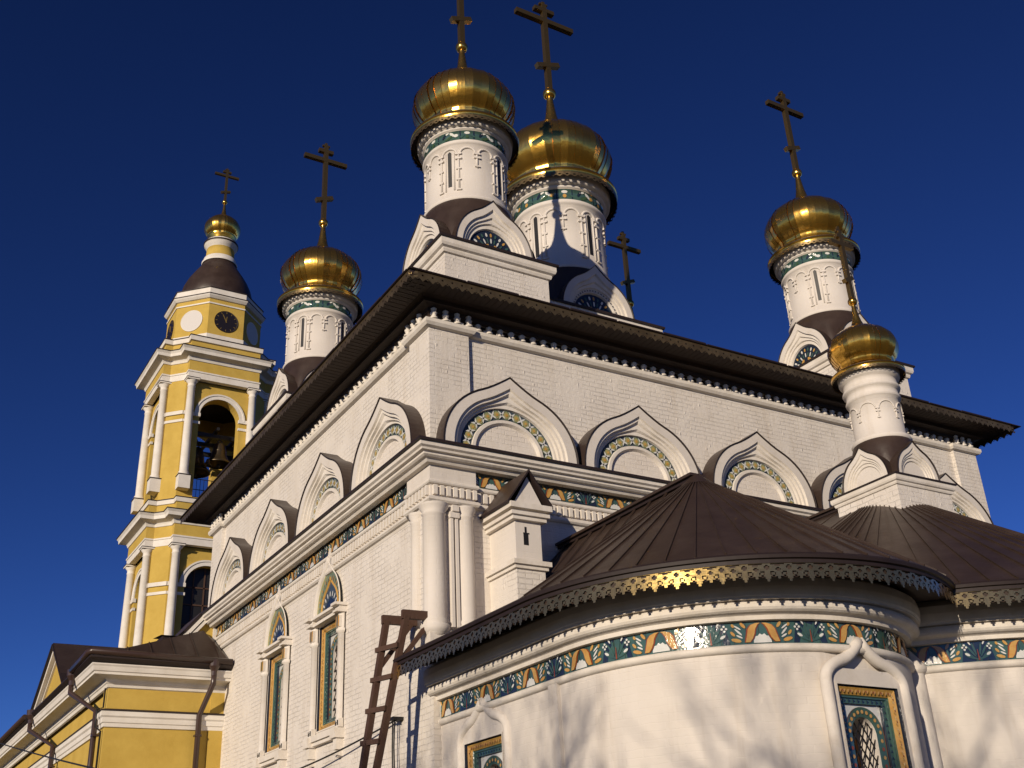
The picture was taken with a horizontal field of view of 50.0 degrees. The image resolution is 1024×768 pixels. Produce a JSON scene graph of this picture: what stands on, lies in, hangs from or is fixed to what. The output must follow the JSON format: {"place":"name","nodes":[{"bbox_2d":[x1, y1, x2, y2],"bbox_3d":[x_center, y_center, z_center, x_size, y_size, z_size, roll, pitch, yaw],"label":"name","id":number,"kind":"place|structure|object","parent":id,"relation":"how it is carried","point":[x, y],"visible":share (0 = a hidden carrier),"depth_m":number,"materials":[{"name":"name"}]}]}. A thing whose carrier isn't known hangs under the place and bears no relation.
{"place":"outdoors","nodes":[
{"label":"outdoors","id":0,"kind":"place"},
{"bbox_2d":[0,743,93,767],"bbox_3d":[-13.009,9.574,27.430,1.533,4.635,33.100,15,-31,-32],"label":"cable","id":1,"kind":"object","parent":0,"point":[48,757],"visible":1,"depth_m":23.16,"materials":[{"name":"black plastic"}]},
{"bbox_2d":[116,168,276,647],"bbox_3d":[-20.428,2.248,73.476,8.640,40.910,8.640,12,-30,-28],"label":"bell tower","id":2,"kind":"structure","parent":0,"point":[207,376],"depth_m":70.72,"materials":[{"name":"yellow paint"}]},
{"bbox_2d":[180,568,210,632],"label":"window","id":3,"kind":"structure","parent":2,"relation":"in","point":[195,599],"depth_m":65.68,"materials":[{"name":"glass"}]},
{"bbox_2d":[195,455,200,465],"bbox_3d":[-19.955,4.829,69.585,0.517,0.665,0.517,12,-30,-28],"label":"bell","id":4,"kind":"object","parent":2,"relation":"hanging from","point":[196,461],"visible":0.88,"depth_m":69.50,"materials":[{"name":"brown metal"}]},
{"bbox_2d":[194,439,209,478],"bbox_3d":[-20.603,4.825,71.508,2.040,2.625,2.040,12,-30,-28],"label":"bell","id":5,"kind":"object","parent":2,"relation":"hanging from","point":[201,472],"visible":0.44,"depth_m":71.51,"materials":[{"name":"brown metal"}]},
{"bbox_2d":[198,456,205,465],"bbox_3d":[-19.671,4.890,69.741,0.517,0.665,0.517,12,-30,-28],"label":"bell","id":6,"kind":"object","parent":2,"relation":"hanging from","point":[202,462],"visible":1,"depth_m":69.63,"materials":[{"name":"brown metal"}]},
{"bbox_2d":[203,457,211,466],"bbox_3d":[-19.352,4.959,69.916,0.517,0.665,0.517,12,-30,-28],"label":"bell","id":7,"kind":"object","parent":2,"relation":"hanging from","point":[207,463],"visible":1,"depth_m":69.85,"materials":[{"name":"brown metal"}]},
{"bbox_2d":[205,437,229,468],"bbox_3d":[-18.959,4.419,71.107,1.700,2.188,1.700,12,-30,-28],"label":"bell","id":8,"kind":"object","parent":2,"relation":"hanging from","point":[218,458],"visible":0.9,"depth_m":70.83,"materials":[{"name":"brown metal"}]},
{"bbox_2d":[0,0,1023,737],"label":"sky","id":9,"kind":"structure","parent":0,"point":[118,118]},
{"bbox_2d":[180,0,1023,767],"bbox_3d":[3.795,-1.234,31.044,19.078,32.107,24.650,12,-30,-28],"label":"church","id":10,"kind":"structure","parent":0,"point":[542,476],"depth_m":22.79,"materials":[{"name":"brick"}]},
{"bbox_2d":[252,585,292,767],"bbox_3d":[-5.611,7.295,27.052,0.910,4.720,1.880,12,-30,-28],"label":"window","id":11,"kind":"structure","parent":10,"relation":"in","point":[277,650],"depth_m":27.09,"materials":[{"name":"white paint"}]},
{"bbox_2d":[302,548,347,766],"bbox_3d":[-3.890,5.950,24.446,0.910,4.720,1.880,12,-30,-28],"label":"window","id":12,"kind":"structure","parent":10,"relation":"in","point":[329,622],"depth_m":24.45,"materials":[{"name":"white paint"}]},
{"bbox_2d":[390,716,403,767],"bbox_3d":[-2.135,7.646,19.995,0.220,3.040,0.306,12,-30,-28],"label":"cable bracket","id":13,"kind":"object","parent":10,"relation":"attached to","point":[395,718],"visible":0.85,"depth_m":20.45,"materials":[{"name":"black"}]},
{"bbox_2d":[300,721,393,767],"bbox_3d":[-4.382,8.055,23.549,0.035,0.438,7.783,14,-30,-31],"label":"cable","id":14,"kind":"object","parent":13,"relation":"attached to","point":[340,749],"visible":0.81,"depth_m":22.38,"materials":[{"name":"black plastic"}]},
{"label":"ground","id":15,"kind":"structure","parent":0,"visible":0},
{"bbox_2d":[0,612,233,767],"bbox_3d":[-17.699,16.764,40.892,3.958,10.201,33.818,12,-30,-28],"label":"parish building","id":16,"kind":"structure","parent":15,"relation":"on","point":[159,703],"depth_m":29.76,"materials":[{"name":"yellow paint"}]},
{"bbox_2d":[359,609,427,767],"bbox_3d":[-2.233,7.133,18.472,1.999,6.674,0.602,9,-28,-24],"label":"ladder","id":17,"kind":"object","parent":15,"relation":"on","point":[406,621],"visible":0.97,"depth_m":19.43,"materials":[{"name":"brown wood"}]}
]}

